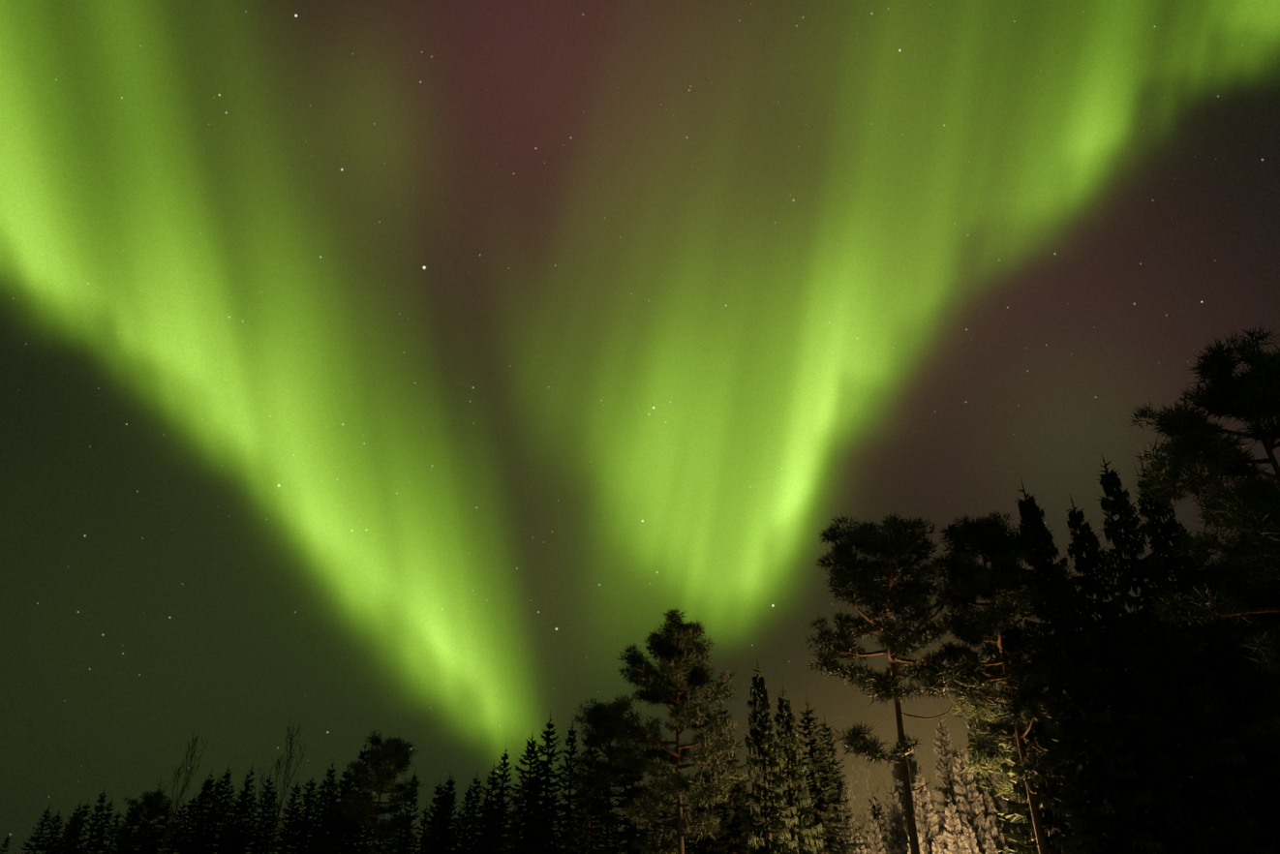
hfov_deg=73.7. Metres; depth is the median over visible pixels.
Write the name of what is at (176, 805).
edge birch
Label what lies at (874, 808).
spruce
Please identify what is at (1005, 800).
tree
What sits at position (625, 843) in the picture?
spruce
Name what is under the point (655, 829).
spruce
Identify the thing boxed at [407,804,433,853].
spruce
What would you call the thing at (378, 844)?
spruce
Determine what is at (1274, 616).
tree
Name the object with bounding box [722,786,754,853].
spruce
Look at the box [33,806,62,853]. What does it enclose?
spruce
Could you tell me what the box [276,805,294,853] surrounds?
spruce
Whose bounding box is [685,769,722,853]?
spruce
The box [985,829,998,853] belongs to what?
frost spruce
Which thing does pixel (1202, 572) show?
spruce
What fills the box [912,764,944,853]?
frost spruce
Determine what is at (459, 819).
spruce
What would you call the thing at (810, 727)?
spruce
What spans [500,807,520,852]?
spruce
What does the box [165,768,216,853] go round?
spruce
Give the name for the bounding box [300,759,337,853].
spruce
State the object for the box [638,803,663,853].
spruce
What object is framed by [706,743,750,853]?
spruce
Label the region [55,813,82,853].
spruce
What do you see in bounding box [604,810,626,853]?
spruce
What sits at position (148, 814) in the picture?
pine
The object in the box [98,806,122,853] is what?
spruce
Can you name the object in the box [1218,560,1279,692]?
tree
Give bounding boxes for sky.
[0,0,1279,853]
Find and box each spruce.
[0,833,10,853]
[20,803,53,853]
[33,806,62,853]
[40,816,63,853]
[50,809,80,853]
[54,800,83,853]
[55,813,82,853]
[60,798,93,853]
[77,788,107,853]
[87,816,110,853]
[89,797,114,853]
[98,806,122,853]
[106,802,134,853]
[114,801,141,853]
[125,810,158,853]
[154,799,189,853]
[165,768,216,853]
[167,791,206,853]
[183,772,213,853]
[187,764,234,853]
[187,773,222,853]
[208,783,235,853]
[215,800,240,853]
[217,761,256,853]
[217,786,251,853]
[231,790,261,853]
[245,768,274,853]
[247,782,279,853]
[254,808,279,853]
[262,777,304,853]
[275,771,322,853]
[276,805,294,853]
[288,779,317,853]
[298,775,330,853]
[299,765,360,853]
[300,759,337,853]
[308,772,343,846]
[312,761,358,853]
[317,786,341,846]
[330,738,376,853]
[369,815,391,853]
[381,811,402,853]
[392,764,421,853]
[395,809,412,853]
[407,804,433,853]
[423,773,460,852]
[423,779,447,853]
[423,788,456,853]
[431,771,457,853]
[449,804,464,849]
[451,781,478,853]
[453,767,487,853]
[468,761,508,853]
[473,794,496,852]
[481,741,517,853]
[491,796,508,853]
[496,734,555,853]
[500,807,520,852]
[508,793,524,848]
[518,769,544,851]
[519,709,572,853]
[548,723,585,853]
[561,728,614,853]
[597,798,619,853]
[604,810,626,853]
[608,743,660,853]
[617,824,636,853]
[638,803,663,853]
[644,817,661,853]
[650,806,677,853]
[666,805,694,853]
[682,802,691,853]
[684,768,724,853]
[684,805,714,852]
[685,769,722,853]
[696,700,754,853]
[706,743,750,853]
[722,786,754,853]
[736,777,762,846]
[737,662,800,853]
[764,677,824,853]
[784,785,808,853]
[786,692,869,853]
[800,745,850,853]
[817,715,864,853]
[827,830,839,850]
[833,775,867,853]
[853,830,866,853]
[861,792,889,852]
[866,811,885,853]
[883,778,910,853]
[884,736,944,853]
[907,831,923,853]
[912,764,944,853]
[928,710,986,853]
[931,836,943,853]
[941,792,972,853]
[948,737,1000,853]
[963,815,981,853]
[965,730,1011,849]
[976,776,1008,853]
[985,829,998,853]
[988,771,1017,850]
[991,603,1092,853]
[1014,478,1172,853]
[1057,555,1179,853]
[1065,494,1213,853]
[1094,452,1279,853]
[1133,458,1279,853]
[1177,520,1279,839]
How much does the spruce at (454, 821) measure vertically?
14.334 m
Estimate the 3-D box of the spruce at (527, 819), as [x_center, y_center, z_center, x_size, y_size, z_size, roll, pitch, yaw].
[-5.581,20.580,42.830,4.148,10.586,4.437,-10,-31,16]
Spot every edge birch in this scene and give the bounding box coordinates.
[148,728,207,853]
[248,718,305,853]
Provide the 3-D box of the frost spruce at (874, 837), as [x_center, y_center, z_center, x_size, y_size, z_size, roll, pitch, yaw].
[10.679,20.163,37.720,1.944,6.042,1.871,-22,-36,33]
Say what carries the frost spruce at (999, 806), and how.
on the snowy ground
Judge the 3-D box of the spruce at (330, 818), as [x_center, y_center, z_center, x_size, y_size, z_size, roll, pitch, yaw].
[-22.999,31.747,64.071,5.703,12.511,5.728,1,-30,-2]
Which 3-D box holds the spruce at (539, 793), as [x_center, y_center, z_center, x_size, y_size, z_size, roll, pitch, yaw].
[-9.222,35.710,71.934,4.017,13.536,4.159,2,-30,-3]
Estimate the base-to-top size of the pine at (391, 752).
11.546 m
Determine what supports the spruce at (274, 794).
on the snowy ground
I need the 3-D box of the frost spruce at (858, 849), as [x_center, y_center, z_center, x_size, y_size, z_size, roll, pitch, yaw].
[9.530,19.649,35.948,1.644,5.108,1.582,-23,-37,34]
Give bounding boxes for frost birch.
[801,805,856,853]
[828,776,883,853]
[853,749,942,848]
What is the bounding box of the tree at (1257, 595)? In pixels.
[1207,556,1279,640]
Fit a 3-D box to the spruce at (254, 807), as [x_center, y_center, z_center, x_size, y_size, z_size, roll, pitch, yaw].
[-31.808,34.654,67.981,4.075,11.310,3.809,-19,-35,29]
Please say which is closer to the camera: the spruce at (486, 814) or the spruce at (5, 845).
the spruce at (486, 814)
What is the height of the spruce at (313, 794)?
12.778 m
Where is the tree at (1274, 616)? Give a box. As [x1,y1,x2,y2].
[1257,591,1279,693]
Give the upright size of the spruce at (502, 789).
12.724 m
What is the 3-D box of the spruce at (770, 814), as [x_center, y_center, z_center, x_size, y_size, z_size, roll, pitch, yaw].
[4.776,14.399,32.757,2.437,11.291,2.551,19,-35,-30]
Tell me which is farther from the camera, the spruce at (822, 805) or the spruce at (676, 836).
the spruce at (676, 836)
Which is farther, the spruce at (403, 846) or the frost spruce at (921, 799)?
the spruce at (403, 846)
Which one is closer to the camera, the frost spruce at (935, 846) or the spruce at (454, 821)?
the frost spruce at (935, 846)
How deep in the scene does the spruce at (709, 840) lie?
37.37 m
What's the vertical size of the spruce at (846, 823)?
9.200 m
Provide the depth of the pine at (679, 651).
31.95 m
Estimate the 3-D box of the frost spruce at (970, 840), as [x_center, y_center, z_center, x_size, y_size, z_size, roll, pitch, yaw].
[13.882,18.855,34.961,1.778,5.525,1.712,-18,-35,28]
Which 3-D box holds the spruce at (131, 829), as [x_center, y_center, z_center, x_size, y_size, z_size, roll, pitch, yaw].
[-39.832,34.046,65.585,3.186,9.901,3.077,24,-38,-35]
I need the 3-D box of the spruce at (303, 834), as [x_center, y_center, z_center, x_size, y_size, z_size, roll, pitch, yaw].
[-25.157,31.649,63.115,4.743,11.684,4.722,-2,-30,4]
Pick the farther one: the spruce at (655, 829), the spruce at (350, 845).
the spruce at (655, 829)
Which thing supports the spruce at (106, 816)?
on the snowy ground
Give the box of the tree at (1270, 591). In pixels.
[1253,570,1279,679]
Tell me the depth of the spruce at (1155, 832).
24.70 m
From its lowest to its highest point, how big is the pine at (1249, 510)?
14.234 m
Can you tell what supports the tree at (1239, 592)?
on the snowy ground
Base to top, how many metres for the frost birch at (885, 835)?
9.536 m
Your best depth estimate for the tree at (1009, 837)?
35.15 m
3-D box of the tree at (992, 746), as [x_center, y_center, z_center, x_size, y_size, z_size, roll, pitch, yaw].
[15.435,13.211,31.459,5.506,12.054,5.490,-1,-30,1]
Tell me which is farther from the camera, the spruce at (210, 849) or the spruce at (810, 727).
the spruce at (210, 849)
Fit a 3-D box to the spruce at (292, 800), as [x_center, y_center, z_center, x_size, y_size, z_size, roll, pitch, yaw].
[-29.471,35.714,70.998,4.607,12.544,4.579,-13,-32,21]
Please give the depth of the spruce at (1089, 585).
25.40 m
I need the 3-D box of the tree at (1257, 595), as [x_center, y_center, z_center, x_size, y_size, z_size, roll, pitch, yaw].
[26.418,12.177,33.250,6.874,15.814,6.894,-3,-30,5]
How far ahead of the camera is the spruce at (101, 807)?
63.16 m
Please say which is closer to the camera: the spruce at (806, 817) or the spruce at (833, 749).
the spruce at (806, 817)
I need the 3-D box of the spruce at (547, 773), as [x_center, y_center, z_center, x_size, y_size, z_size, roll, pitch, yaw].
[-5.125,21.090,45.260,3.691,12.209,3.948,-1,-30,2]
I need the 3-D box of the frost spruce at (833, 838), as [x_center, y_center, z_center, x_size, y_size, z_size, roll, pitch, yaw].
[8.549,20.127,37.062,1.889,5.410,1.640,17,-34,-27]
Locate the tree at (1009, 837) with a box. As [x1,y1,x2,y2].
[996,688,1038,853]
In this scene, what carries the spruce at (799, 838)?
on the snowy ground
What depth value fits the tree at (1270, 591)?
31.32 m
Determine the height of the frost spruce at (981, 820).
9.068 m
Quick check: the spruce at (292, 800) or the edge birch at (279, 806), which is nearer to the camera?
the edge birch at (279, 806)
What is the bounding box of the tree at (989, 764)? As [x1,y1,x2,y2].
[945,627,1068,800]
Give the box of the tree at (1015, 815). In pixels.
[995,661,1070,853]
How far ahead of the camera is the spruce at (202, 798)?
68.60 m
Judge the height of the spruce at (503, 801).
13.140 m
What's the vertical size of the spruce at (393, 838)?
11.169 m
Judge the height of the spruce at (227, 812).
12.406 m
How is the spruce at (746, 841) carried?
on the snowy ground
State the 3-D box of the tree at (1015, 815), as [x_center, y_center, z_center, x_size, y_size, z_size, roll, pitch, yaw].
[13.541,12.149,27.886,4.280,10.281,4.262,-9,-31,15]
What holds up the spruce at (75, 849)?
on the snowy ground
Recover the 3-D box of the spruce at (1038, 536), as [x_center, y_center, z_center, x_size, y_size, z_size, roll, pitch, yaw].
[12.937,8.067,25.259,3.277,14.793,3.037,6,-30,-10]
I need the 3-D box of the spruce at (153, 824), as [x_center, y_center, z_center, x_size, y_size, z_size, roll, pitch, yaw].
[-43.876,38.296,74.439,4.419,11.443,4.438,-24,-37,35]
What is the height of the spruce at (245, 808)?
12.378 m
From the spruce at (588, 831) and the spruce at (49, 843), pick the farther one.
the spruce at (49, 843)
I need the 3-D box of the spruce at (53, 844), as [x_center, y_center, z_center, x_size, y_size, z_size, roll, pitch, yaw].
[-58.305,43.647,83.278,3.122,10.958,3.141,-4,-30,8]
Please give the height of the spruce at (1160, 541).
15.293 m
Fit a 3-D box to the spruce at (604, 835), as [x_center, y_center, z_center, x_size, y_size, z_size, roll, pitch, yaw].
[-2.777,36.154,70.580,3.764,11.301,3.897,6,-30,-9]
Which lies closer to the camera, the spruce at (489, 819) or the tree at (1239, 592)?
the tree at (1239, 592)
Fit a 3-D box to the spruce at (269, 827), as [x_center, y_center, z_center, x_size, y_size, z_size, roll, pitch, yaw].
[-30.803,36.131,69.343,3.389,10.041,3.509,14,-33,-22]
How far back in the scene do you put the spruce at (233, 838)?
66.82 m
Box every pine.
[112,788,178,853]
[335,729,426,853]
[562,696,654,853]
[602,607,749,853]
[804,510,998,853]
[921,509,1080,853]
[1127,324,1279,689]
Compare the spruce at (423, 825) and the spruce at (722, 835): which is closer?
the spruce at (722, 835)
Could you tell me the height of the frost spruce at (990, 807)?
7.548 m
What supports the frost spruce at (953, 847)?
on the snowy ground
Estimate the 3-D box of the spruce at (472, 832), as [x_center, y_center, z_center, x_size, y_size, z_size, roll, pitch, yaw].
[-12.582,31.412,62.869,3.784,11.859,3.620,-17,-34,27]
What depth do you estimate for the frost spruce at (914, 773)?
45.40 m
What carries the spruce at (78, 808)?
on the snowy ground
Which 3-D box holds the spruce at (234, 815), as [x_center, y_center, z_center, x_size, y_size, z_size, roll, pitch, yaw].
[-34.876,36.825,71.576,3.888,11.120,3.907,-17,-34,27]
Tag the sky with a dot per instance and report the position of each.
(462, 392)
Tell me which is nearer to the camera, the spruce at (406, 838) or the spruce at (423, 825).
the spruce at (406, 838)
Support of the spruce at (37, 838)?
on the snowy ground
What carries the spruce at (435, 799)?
on the snowy ground
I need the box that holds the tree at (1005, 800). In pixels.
[1001,706,1021,851]
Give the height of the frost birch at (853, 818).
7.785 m
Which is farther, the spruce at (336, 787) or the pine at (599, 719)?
the spruce at (336, 787)
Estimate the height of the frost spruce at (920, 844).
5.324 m
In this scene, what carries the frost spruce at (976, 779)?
on the snowy ground
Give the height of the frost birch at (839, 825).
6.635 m
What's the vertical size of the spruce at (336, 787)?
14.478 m
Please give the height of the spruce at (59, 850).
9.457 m
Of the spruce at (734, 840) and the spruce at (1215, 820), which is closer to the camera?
the spruce at (1215, 820)
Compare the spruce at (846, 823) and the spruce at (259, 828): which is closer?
the spruce at (846, 823)
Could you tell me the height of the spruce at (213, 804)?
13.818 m
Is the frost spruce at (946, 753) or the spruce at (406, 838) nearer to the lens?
the frost spruce at (946, 753)
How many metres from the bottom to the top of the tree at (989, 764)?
12.353 m
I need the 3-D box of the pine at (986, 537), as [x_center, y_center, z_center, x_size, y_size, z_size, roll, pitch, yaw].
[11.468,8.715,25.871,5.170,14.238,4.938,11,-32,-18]
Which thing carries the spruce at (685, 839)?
on the snowy ground
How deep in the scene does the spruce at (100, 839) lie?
64.97 m
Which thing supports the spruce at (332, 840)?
on the snowy ground
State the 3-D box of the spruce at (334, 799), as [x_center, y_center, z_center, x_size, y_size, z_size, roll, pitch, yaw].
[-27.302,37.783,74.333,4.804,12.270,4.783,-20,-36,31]
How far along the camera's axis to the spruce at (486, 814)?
69.56 m
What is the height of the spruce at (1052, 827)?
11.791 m
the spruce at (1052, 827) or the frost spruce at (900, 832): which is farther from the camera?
the frost spruce at (900, 832)
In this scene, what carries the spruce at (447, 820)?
on the snowy ground
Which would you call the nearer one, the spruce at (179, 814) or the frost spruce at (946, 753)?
the frost spruce at (946, 753)
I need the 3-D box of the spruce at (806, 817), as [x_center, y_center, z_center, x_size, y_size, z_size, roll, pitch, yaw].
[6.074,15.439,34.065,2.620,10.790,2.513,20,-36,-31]
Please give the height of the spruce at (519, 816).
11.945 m
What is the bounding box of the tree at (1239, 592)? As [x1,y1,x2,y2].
[1209,551,1267,638]
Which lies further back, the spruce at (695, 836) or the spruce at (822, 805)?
the spruce at (695, 836)
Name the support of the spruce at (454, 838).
on the snowy ground
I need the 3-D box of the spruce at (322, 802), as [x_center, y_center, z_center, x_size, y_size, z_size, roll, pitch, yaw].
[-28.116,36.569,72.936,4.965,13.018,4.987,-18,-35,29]
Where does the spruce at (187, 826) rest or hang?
on the snowy ground
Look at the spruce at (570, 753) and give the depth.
48.26 m
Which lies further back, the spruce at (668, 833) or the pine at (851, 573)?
the spruce at (668, 833)
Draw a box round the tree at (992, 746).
[963,623,1112,853]
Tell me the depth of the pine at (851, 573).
26.61 m
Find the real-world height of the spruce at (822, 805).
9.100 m
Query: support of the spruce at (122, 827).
on the snowy ground
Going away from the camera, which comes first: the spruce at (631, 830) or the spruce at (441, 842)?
the spruce at (631, 830)
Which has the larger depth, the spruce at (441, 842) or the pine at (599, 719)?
the spruce at (441, 842)

